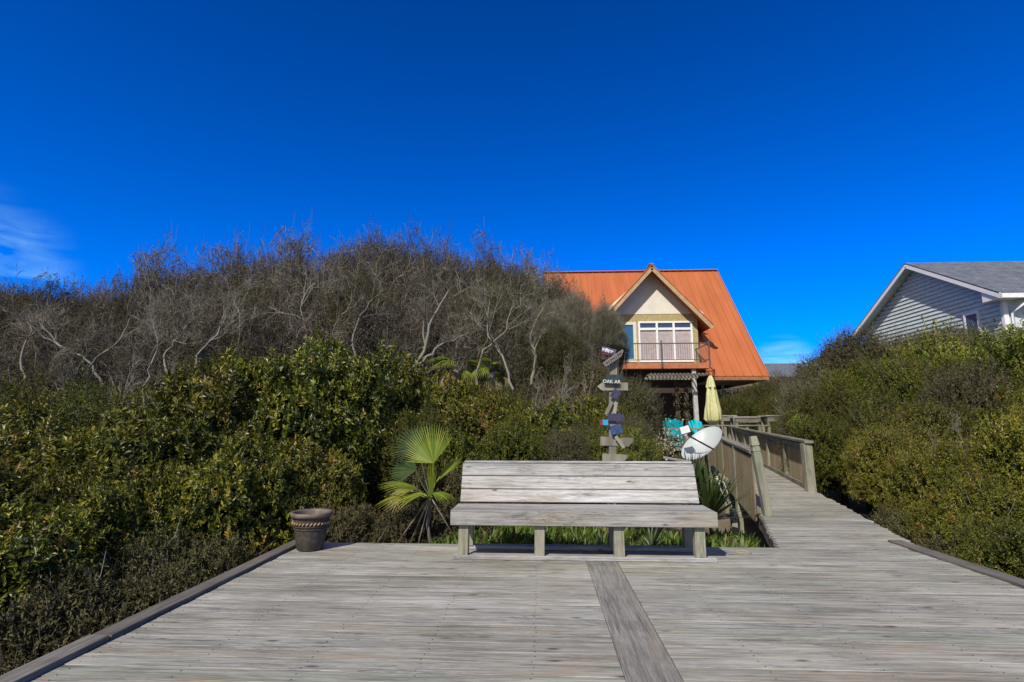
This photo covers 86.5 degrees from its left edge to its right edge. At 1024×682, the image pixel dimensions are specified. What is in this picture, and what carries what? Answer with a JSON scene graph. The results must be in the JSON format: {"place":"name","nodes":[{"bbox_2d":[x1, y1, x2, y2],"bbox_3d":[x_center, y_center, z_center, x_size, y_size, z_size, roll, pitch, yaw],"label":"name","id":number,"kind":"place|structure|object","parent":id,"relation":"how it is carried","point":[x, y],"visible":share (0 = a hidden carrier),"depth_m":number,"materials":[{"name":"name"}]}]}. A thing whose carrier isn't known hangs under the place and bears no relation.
{"place":"outdoors","nodes":[
{"label":"outdoors","id":0,"kind":"place"},
{"bbox_2d":[0,0,1023,362],"label":"sky","id":1,"kind":"structure","parent":0,"point":[804,153],"materials":[{"name":"blue"}]},
{"bbox_2d":[431,526,766,547],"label":"grass","id":2,"kind":"structure","parent":0,"point":[524,535],"depth_m":6.87,"materials":[{"name":"green plant"}]},
{"bbox_2d":[479,472,877,547],"bbox_3d":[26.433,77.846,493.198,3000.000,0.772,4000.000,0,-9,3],"label":"ground","id":3,"kind":"structure","parent":0,"point":[750,526],"depth_m":11.11,"materials":[{"name":"brown soil"}]},
{"bbox_2d":[0,276,79,382],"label":"wind pruned tree","id":4,"kind":"object","parent":3,"relation":"on","point":[22,300],"visible":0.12,"depth_m":15.81,"materials":[{"name":"grey plant"}]},
{"bbox_2d":[0,452,84,528],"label":"shrub","id":5,"kind":"object","parent":3,"relation":"on","point":[10,483],"visible":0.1,"depth_m":5.80,"materials":[{"name":"green plant"}]},
{"bbox_2d":[0,295,88,399],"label":"wind pruned tree","id":6,"kind":"object","parent":3,"relation":"on","point":[2,352],"visible":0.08,"depth_m":13.40,"materials":[{"name":"grey plant"}]},
{"bbox_2d":[0,491,110,650],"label":"shrub","id":7,"kind":"object","parent":3,"relation":"on","point":[30,543],"visible":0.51,"depth_m":4.74,"materials":[{"name":"green plant"}]},
{"bbox_2d":[0,355,123,418],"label":"shrub","id":8,"kind":"object","parent":3,"relation":"on","point":[36,391],"visible":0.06,"depth_m":11.21,"materials":[{"name":"green plant"}]},
{"bbox_2d":[0,454,129,579],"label":"shrub","id":9,"kind":"object","parent":3,"relation":"on","point":[32,494],"visible":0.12,"depth_m":5.58,"materials":[{"name":"green plant"}]},
{"bbox_2d":[0,389,142,465],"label":"shrub","id":10,"kind":"object","parent":3,"relation":"on","point":[22,430],"visible":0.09,"depth_m":7.64,"materials":[{"name":"green plant"}]},
{"bbox_2d":[0,298,147,397],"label":"wind pruned tree","id":11,"kind":"object","parent":3,"relation":"on","point":[50,345],"visible":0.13,"depth_m":13.14,"materials":[{"name":"grey plant"}]},
{"bbox_2d":[34,365,156,443],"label":"shrub","id":12,"kind":"object","parent":3,"relation":"on","point":[85,414],"visible":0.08,"depth_m":8.78,"materials":[{"name":"green plant"}]},
{"bbox_2d":[58,293,146,388],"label":"wind pruned tree","id":13,"kind":"object","parent":3,"relation":"on","point":[82,308],"visible":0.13,"depth_m":15.24,"materials":[{"name":"grey plant"}]},
{"bbox_2d":[0,528,206,664],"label":"shrub","id":14,"kind":"object","parent":3,"relation":"on","point":[105,604],"visible":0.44,"depth_m":4.22,"materials":[{"name":"green plant"}]},
{"bbox_2d":[0,421,214,523],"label":"shrub","id":15,"kind":"object","parent":3,"relation":"on","point":[58,456],"visible":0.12,"depth_m":6.31,"materials":[{"name":"green plant"}]},
{"bbox_2d":[37,279,213,409],"bbox_3d":[-8.874,1.361,13.278,3.215,6.028,4.250,-4,-10,24],"label":"wind pruned tree","id":16,"kind":"object","parent":3,"relation":"on","point":[63,376],"visible":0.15,"depth_m":12.77,"materials":[{"name":"grey plant"}]},
{"bbox_2d":[69,247,198,389],"bbox_3d":[-11.155,0.923,16.772,3.697,8.125,4.887,0,-9,0],"label":"wind pruned tree","id":17,"kind":"object","parent":3,"relation":"on","point":[106,295],"visible":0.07,"depth_m":16.00,"materials":[{"name":"grey plant"}]},
{"bbox_2d":[66,450,221,575],"bbox_3d":[-4.116,2.207,6.086,1.755,1.928,1.596,-4,-10,25],"label":"shrub","id":18,"kind":"object","parent":3,"relation":"on","point":[136,518],"visible":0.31,"depth_m":5.80,"materials":[{"name":"green plant"}]},
{"bbox_2d":[63,398,261,545],"bbox_3d":[-4.499,2.105,7.152,2.753,2.736,2.946,8,-12,-44],"label":"shrub","id":19,"kind":"object","parent":3,"relation":"on","point":[129,441],"visible":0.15,"depth_m":6.71,"materials":[{"name":"green plant"}]},
{"bbox_2d":[106,220,231,370],"bbox_3d":[-10.102,0.794,17.163,4.801,8.921,4.649,-2,-9,14],"label":"wind pruned tree","id":20,"kind":"object","parent":3,"relation":"on","point":[154,272],"visible":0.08,"depth_m":16.21,"materials":[{"name":"grey plant"}]},
{"bbox_2d":[87,498,266,602],"bbox_3d":[-3.425,2.368,5.601,1.887,1.443,2.024,-1,-9,9],"label":"shrub","id":21,"kind":"object","parent":3,"relation":"on","point":[207,559],"visible":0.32,"depth_m":5.40,"materials":[{"name":"green plant"}]},
{"bbox_2d":[104,266,282,392],"bbox_3d":[-8.145,1.777,13.991,4.322,7.331,3.871,-7,-11,39],"label":"wind pruned tree","id":22,"kind":"object","parent":3,"relation":"on","point":[199,329],"visible":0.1,"depth_m":13.60,"materials":[{"name":"grey plant"}]},
{"bbox_2d":[87,360,301,474],"bbox_3d":[-4.808,2.043,8.316,3.566,3.401,3.338,-8,-12,42],"label":"shrub","id":23,"kind":"object","parent":3,"relation":"on","point":[187,395],"visible":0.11,"depth_m":7.78,"materials":[{"name":"green plant"}]},
{"bbox_2d":[145,221,290,358],"bbox_3d":[-8.432,0.780,16.867,4.801,8.851,4.649,3,-9,-21],"label":"wind pruned tree","id":24,"kind":"object","parent":3,"relation":"on","point":[238,250],"visible":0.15,"depth_m":15.89,"materials":[{"name":"grey plant"}]},
{"bbox_2d":[161,328,285,391],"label":"shrub","id":25,"kind":"object","parent":3,"relation":"on","point":[196,368],"visible":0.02,"depth_m":11.59,"materials":[{"name":"green plant"}]},
{"bbox_2d":[154,423,314,558],"bbox_3d":[-3.435,2.108,6.767,2.104,2.155,2.013,4,-10,-23],"label":"shrub","id":26,"kind":"object","parent":3,"relation":"on","point":[259,517],"visible":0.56,"depth_m":6.32,"materials":[{"name":"green plant"}]},
{"bbox_2d":[166,256,326,374],"bbox_3d":[-6.367,1.092,14.141,3.536,6.891,4.675,-5,-10,28],"label":"wind pruned tree","id":27,"kind":"object","parent":3,"relation":"on","point":[258,341],"visible":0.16,"depth_m":13.73,"materials":[{"name":"grey plant"}]},
{"bbox_2d":[215,275,284,354],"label":"wind pruned tree","id":28,"kind":"object","parent":3,"relation":"on","point":[260,295],"visible":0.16,"depth_m":15.47,"materials":[{"name":"grey plant"}]},
{"bbox_2d":[180,216,325,349],"bbox_3d":[-7.196,0.484,16.513,5.100,8.981,3.858,6,-11,-34],"label":"wind pruned tree","id":29,"kind":"object","parent":3,"relation":"on","point":[276,288],"visible":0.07,"depth_m":16.23,"materials":[{"name":"grey plant"}]},
{"bbox_2d":[207,344,372,470],"bbox_3d":[-3.730,1.725,8.926,2.984,3.527,3.129,0,-9,-1],"label":"shrub","id":30,"kind":"object","parent":3,"relation":"on","point":[308,419],"visible":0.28,"depth_m":8.43,"materials":[{"name":"green plant"}]},
{"bbox_2d":[263,213,352,331],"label":"wind pruned tree","id":31,"kind":"object","parent":3,"relation":"on","point":[294,249],"visible":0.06,"depth_m":16.63,"materials":[{"name":"grey plant"}]},
{"bbox_2d":[262,436,369,530],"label":"shrub","id":32,"kind":"object","parent":3,"relation":"on","point":[326,474],"visible":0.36,"depth_m":7.36,"materials":[{"name":"green plant"}]},
{"bbox_2d":[245,324,405,501],"bbox_3d":[-3.230,1.612,9.786,3.099,3.918,3.083,5,-10,-31],"label":"shrub","id":33,"kind":"object","parent":3,"relation":"on","point":[366,436],"visible":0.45,"depth_m":9.11,"materials":[{"name":"green plant"}]},
{"bbox_2d":[271,260,389,367],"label":"wind pruned tree","id":34,"kind":"object","parent":3,"relation":"on","point":[318,319],"visible":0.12,"depth_m":13.87,"materials":[{"name":"grey plant"}]},
{"bbox_2d":[277,490,389,546],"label":"shrub","id":35,"kind":"object","parent":3,"relation":"on","point":[353,529],"visible":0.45,"depth_m":6.80,"materials":[{"name":"green plant"}]},
{"bbox_2d":[310,264,395,369],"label":"wind pruned tree","id":36,"kind":"object","parent":3,"relation":"on","point":[365,283],"visible":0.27,"depth_m":14.51,"materials":[{"name":"grey plant"}]},
{"bbox_2d":[313,213,423,340],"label":"wind pruned tree","id":37,"kind":"object","parent":3,"relation":"on","point":[359,261],"visible":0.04,"depth_m":16.73,"materials":[{"name":"grey plant"}]},
{"bbox_2d":[315,224,427,320],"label":"wind pruned tree","id":38,"kind":"object","parent":3,"relation":"on","point":[370,249],"visible":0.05,"depth_m":17.09,"materials":[{"name":"grey plant"}]},
{"bbox_2d":[327,259,455,387],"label":"wind pruned tree","id":39,"kind":"object","parent":3,"relation":"on","point":[394,336],"visible":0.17,"depth_m":13.86,"materials":[{"name":"grey plant"}]},
{"bbox_2d":[356,354,445,516],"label":"shrub","id":40,"kind":"object","parent":3,"relation":"on","point":[411,384],"visible":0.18,"depth_m":9.95,"materials":[{"name":"green plant"}]},
{"bbox_2d":[359,495,442,543],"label":"shrub","id":41,"kind":"object","parent":3,"relation":"on","point":[399,522],"visible":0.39,"depth_m":6.81,"materials":[{"name":"green plant"}]},
{"bbox_2d":[367,395,453,501],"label":"shrub","id":42,"kind":"object","parent":3,"relation":"on","point":[401,426],"visible":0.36,"depth_m":9.15,"materials":[{"name":"green plant"}]},
{"bbox_2d":[357,212,471,351],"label":"wind pruned tree","id":43,"kind":"object","parent":3,"relation":"on","point":[413,276],"visible":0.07,"depth_m":16.89,"materials":[{"name":"grey plant"}]},
{"bbox_2d":[376,423,460,543],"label":"fan palm","id":44,"kind":"object","parent":3,"relation":"on","point":[431,450],"visible":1,"depth_m":6.73,"materials":[{"name":"green plant"}]},
{"bbox_2d":[384,459,486,527],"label":"shrub","id":45,"kind":"object","parent":3,"relation":"on","point":[446,507],"visible":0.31,"depth_m":7.70,"materials":[{"name":"green plant"}]},
{"bbox_2d":[376,273,506,396],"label":"wind pruned tree","id":46,"kind":"object","parent":3,"relation":"on","point":[466,349],"visible":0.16,"depth_m":14.23,"materials":[{"name":"grey plant"}]},
{"bbox_2d":[400,262,489,367],"bbox_3d":[-1.505,-0.564,12.404,2.252,2.773,1.131,3,-9,-16],"label":"pale trunk","id":47,"kind":"object","parent":3,"relation":"on","point":[428,328],"visible":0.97,"depth_m":12.46,"materials":[{"name":"grey plant"}]},
{"bbox_2d":[395,218,504,373],"bbox_3d":[-1.625,0.467,17.125,3.858,9.220,5.100,-3,-9,18],"label":"wind pruned tree","id":48,"kind":"object","parent":3,"relation":"on","point":[458,264],"visible":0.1,"depth_m":16.70,"materials":[{"name":"grey plant"}]},
{"bbox_2d":[424,422,485,485],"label":"shrub","id":49,"kind":"object","parent":3,"relation":"on","point":[461,445],"visible":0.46,"depth_m":8.42,"materials":[{"name":"green plant"}]},
{"bbox_2d":[426,240,505,349],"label":"wind pruned tree","id":50,"kind":"object","parent":3,"relation":"on","point":[467,261],"visible":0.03,"depth_m":17.23,"materials":[{"name":"grey plant"}]},
{"bbox_2d":[433,369,502,412],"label":"shrub","id":51,"kind":"object","parent":3,"relation":"on","point":[456,393],"visible":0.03,"depth_m":12.09,"materials":[{"name":"green plant"}]},
{"bbox_2d":[426,386,537,465],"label":"shrub","id":52,"kind":"object","parent":3,"relation":"on","point":[474,419],"visible":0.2,"depth_m":9.47,"materials":[{"name":"green plant"}]},
{"bbox_2d":[434,276,534,396],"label":"wind pruned tree","id":53,"kind":"object","parent":3,"relation":"on","point":[495,329],"visible":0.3,"depth_m":14.53,"materials":[{"name":"grey plant"}]},
{"bbox_2d":[463,259,557,358],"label":"wind pruned tree","id":54,"kind":"object","parent":3,"relation":"on","point":[511,276],"visible":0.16,"depth_m":15.84,"materials":[{"name":"grey plant"}]},
{"bbox_2d":[0,540,1023,681],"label":"deck","id":55,"kind":"structure","parent":3,"relation":"on","point":[365,612],"depth_m":3.48,"materials":[{"name":"grey wood"}]},
{"bbox_2d":[290,508,332,551],"bbox_3d":[-2.054,1.932,5.560,0.416,0.373,0.416,0,-9,3],"label":"flower pot","id":56,"kind":"object","parent":55,"relation":"on","point":[310,527],"visible":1,"depth_m":5.43,"materials":[{"name":"ceramic"}]},
{"bbox_2d":[450,461,717,562],"bbox_3d":[0.673,1.662,5.432,2.470,0.865,0.747,0,-9,3],"label":"wooden bench","id":57,"kind":"object","parent":55,"relation":"on","point":[657,482],"visible":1,"depth_m":5.52,"materials":[{"name":"grey wood"}]},
{"bbox_2d":[473,403,551,503],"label":"shrub","id":58,"kind":"object","parent":3,"relation":"on","point":[523,445],"visible":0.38,"depth_m":8.49,"materials":[{"name":"green plant"}]},
{"bbox_2d":[483,265,556,398],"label":"wind pruned tree","id":59,"kind":"object","parent":3,"relation":"on","point":[507,341],"visible":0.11,"depth_m":14.48,"materials":[{"name":"grey plant"}]},
{"bbox_2d":[491,241,582,379],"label":"wind pruned tree","id":60,"kind":"object","parent":3,"relation":"on","point":[553,281],"visible":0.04,"depth_m":16.64,"materials":[{"name":"grey plant"}]},
{"bbox_2d":[504,397,582,503],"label":"shrub","id":61,"kind":"object","parent":3,"relation":"on","point":[551,416],"visible":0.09,"depth_m":9.75,"materials":[{"name":"green plant"}]},
{"bbox_2d":[522,368,584,406],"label":"shrub","id":62,"kind":"object","parent":3,"relation":"on","point":[545,394],"visible":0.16,"depth_m":13.55,"materials":[{"name":"green plant"}]},
{"bbox_2d":[524,290,583,382],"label":"wind pruned tree","id":63,"kind":"object","parent":3,"relation":"on","point":[551,315],"visible":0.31,"depth_m":14.86,"materials":[{"name":"grey plant"}]},
{"bbox_2d":[520,315,589,401],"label":"wind pruned tree","id":64,"kind":"object","parent":3,"relation":"on","point":[556,362],"visible":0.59,"depth_m":14.20,"materials":[{"name":"green plant"}]},
{"bbox_2d":[536,423,601,529],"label":"shrub","id":65,"kind":"object","parent":3,"relation":"on","point":[565,448],"visible":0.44,"depth_m":8.78,"materials":[{"name":"green plant"}]},
{"bbox_2d":[552,281,607,367],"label":"wind pruned tree","id":66,"kind":"object","parent":3,"relation":"on","point":[585,309],"visible":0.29,"depth_m":15.40,"materials":[{"name":"grey plant"}]},
{"bbox_2d":[532,388,631,434],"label":"shrub","id":67,"kind":"object","parent":3,"relation":"on","point":[594,410],"visible":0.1,"depth_m":11.62,"materials":[{"name":"green plant"}]},
{"bbox_2d":[564,353,636,404],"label":"shrub","id":68,"kind":"object","parent":3,"relation":"on","point":[598,378],"visible":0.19,"depth_m":13.91,"materials":[{"name":"green plant"}]},
{"bbox_2d":[584,296,629,372],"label":"wind pruned tree","id":69,"kind":"object","parent":3,"relation":"on","point":[611,326],"visible":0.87,"depth_m":15.05,"materials":[{"name":"grey plant"}]},
{"bbox_2d":[597,346,633,544],"bbox_3d":[1.296,1.454,6.756,0.437,2.803,0.174,0,-9,3],"label":"signpost","id":70,"kind":"object","parent":3,"relation":"on","point":[614,387],"visible":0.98,"depth_m":6.81,"materials":[{"name":"grey wood"}]},
{"bbox_2d":[579,421,670,528],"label":"shrub","id":71,"kind":"object","parent":3,"relation":"on","point":[635,452],"visible":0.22,"depth_m":8.89,"materials":[{"name":"green plant"}]},
{"bbox_2d":[598,369,667,439],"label":"shrub","id":72,"kind":"object","parent":3,"relation":"on","point":[638,393],"visible":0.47,"depth_m":12.44,"materials":[{"name":"green plant"}]},
{"bbox_2d":[544,263,769,453],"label":"beach house","id":73,"kind":"structure","parent":3,"relation":"on","point":[689,335],"depth_m":27.41,"materials":[{"name":"orange metal"}]},
{"bbox_2d":[638,321,693,361],"bbox_3d":[7.669,0.027,27.165,2.675,2.063,0.100,0,-9,3],"label":"window","id":74,"kind":"structure","parent":73,"relation":"in","point":[648,331],"depth_m":27.17,"materials":[{"name":"white glass"}]},
{"bbox_2d":[679,425,721,535],"bbox_3d":[2.858,2.155,8.217,0.684,1.744,0.468,0,-9,3],"label":"satellite dish","id":75,"kind":"object","parent":3,"relation":"on","point":[704,440],"visible":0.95,"depth_m":8.37,"materials":[{"name":"metal"}]},
{"bbox_2d":[687,455,770,519],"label":"yucca","id":76,"kind":"object","parent":3,"relation":"on","point":[714,500],"visible":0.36,"depth_m":7.41,"materials":[{"name":"green plant"}]},
{"bbox_2d":[721,385,762,431],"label":"shrub","id":77,"kind":"object","parent":3,"relation":"on","point":[742,405],"visible":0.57,"depth_m":24.22,"materials":[{"name":"green plant"}]},
{"bbox_2d":[770,369,831,492],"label":"shrub","id":78,"kind":"object","parent":3,"relation":"on","point":[788,396],"visible":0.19,"depth_m":15.02,"materials":[{"name":"green plant"}]},
{"bbox_2d":[712,467,913,549],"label":"boardwalk","id":79,"kind":"structure","parent":3,"relation":"on","point":[801,517],"depth_m":6.99,"materials":[{"name":"grey wood"}]},
{"bbox_2d":[703,436,772,532],"bbox_3d":[4.907,3.006,12.716,0.242,1.758,10.824,-2,-9,15],"label":"picket railing","id":80,"kind":"object","parent":79,"relation":"on","point":[745,462],"visible":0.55,"depth_m":8.74,"materials":[{"name":"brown wood"}]},
{"bbox_2d":[728,426,816,492],"bbox_3d":[7.164,3.432,16.036,0.207,1.831,13.003,-2,-9,15],"label":"picket railing","id":81,"kind":"object","parent":79,"relation":"attached to","point":[797,453],"visible":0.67,"depth_m":11.87,"materials":[{"name":"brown wood"}]},
{"bbox_2d":[777,405,855,497],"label":"shrub","id":82,"kind":"object","parent":3,"relation":"on","point":[829,468],"visible":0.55,"depth_m":11.60,"materials":[{"name":"green plant"}]},
{"bbox_2d":[784,346,852,391],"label":"shrub","id":83,"kind":"object","parent":3,"relation":"on","point":[809,368],"visible":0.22,"depth_m":16.96,"materials":[{"name":"green plant"}]},
{"bbox_2d":[778,370,867,508],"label":"shrub","id":84,"kind":"object","parent":3,"relation":"on","point":[826,400],"visible":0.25,"depth_m":13.27,"materials":[{"name":"green plant"}]},
{"bbox_2d":[811,320,899,380],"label":"shrub","id":85,"kind":"object","parent":3,"relation":"on","point":[840,342],"visible":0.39,"depth_m":16.19,"materials":[{"name":"green plant"}]},
{"bbox_2d":[819,350,897,510],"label":"shrub","id":86,"kind":"object","parent":3,"relation":"on","point":[857,369],"visible":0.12,"depth_m":13.90,"materials":[{"name":"green plant"}]},
{"bbox_2d":[819,376,925,508],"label":"shrub","id":87,"kind":"object","parent":3,"relation":"on","point":[858,419],"visible":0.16,"depth_m":11.59,"materials":[{"name":"green plant"}]},
{"bbox_2d":[821,350,934,491],"bbox_3d":[9.370,2.310,13.475,3.198,4.114,3.333,-4,-10,26],"label":"shrub","id":88,"kind":"object","parent":3,"relation":"on","point":[861,396],"visible":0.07,"depth_m":13.13,"materials":[{"name":"green plant"}]},
{"bbox_2d":[841,317,946,370],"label":"shrub","id":89,"kind":"object","parent":3,"relation":"on","point":[895,340],"visible":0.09,"depth_m":15.71,"materials":[{"name":"green plant"}]},
{"bbox_2d":[837,413,951,512],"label":"shrub","id":90,"kind":"object","parent":3,"relation":"on","point":[872,464],"visible":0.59,"depth_m":9.08,"materials":[{"name":"green plant"}]},
{"bbox_2d":[862,493,935,542],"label":"shrub","id":91,"kind":"object","parent":3,"relation":"on","point":[892,522],"visible":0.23,"depth_m":7.62,"materials":[{"name":"green plant"}]},
{"bbox_2d":[857,351,966,413],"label":"shrub","id":92,"kind":"object","parent":3,"relation":"on","point":[912,366],"visible":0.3,"depth_m":12.82,"materials":[{"name":"green plant"}]},
{"bbox_2d":[848,395,984,501],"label":"shrub","id":93,"kind":"object","parent":3,"relation":"on","point":[923,417],"visible":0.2,"depth_m":9.53,"materials":[{"name":"green plant"}]},
{"bbox_2d":[870,314,990,380],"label":"shrub","id":94,"kind":"object","parent":3,"relation":"on","point":[939,353],"visible":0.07,"depth_m":14.19,"materials":[{"name":"green plant"}]},
{"bbox_2d":[877,428,1023,527],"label":"shrub","id":95,"kind":"object","parent":3,"relation":"on","point":[913,486],"visible":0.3,"depth_m":7.65,"materials":[{"name":"green plant"}]},
{"bbox_2d":[912,514,997,560],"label":"shrub","id":96,"kind":"object","parent":3,"relation":"on","point":[935,543],"visible":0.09,"depth_m":6.19,"materials":[{"name":"green plant"}]},
{"bbox_2d":[894,460,1023,549],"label":"shrub","id":97,"kind":"object","parent":3,"relation":"on","point":[984,504],"visible":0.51,"depth_m":6.48,"materials":[{"name":"green plant"}]},
{"bbox_2d":[915,352,1023,440],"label":"shrub","id":98,"kind":"object","parent":3,"relation":"on","point":[972,394],"visible":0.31,"depth_m":10.87,"materials":[{"name":"green plant"}]},
{"bbox_2d":[930,312,1023,397],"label":"shrub","id":99,"kind":"object","parent":3,"relation":"on","point":[1012,343],"visible":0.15,"depth_m":11.39,"materials":[{"name":"green plant"}]},
{"bbox_2d":[939,508,1023,578],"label":"shrub","id":100,"kind":"object","parent":3,"relation":"on","point":[1005,553],"visible":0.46,"depth_m":5.33,"materials":[{"name":"green plant"}]},
{"bbox_2d":[944,390,1023,503],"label":"shrub","id":101,"kind":"object","parent":3,"relation":"on","point":[1007,445],"visible":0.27,"depth_m":7.47,"materials":[{"name":"green plant"}]},
{"bbox_2d":[955,357,1023,446],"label":"shrub","id":102,"kind":"object","parent":3,"relation":"on","point":[1016,395],"visible":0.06,"depth_m":9.43,"materials":[{"name":"green plant"}]},
{"bbox_2d":[658,441,703,469],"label":"terrace","id":103,"kind":"structure","parent":0,"point":[680,445],"depth_m":18.06,"materials":[{"name":"grey wood"}]},
{"bbox_2d":[704,375,721,424],"bbox_3d":[7.380,2.558,19.968,0.646,2.647,0.629,0,-9,3],"label":"patio umbrella","id":104,"kind":"object","parent":103,"relation":"on","point":[712,413],"visible":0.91,"depth_m":19.91,"materials":[{"name":"yellow fabric"}]},
{"bbox_2d":[853,261,1023,342],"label":"neighbour house","id":105,"kind":"structure","parent":0,"point":[962,292],"depth_m":20.77,"materials":[{"name":"grey wood"}]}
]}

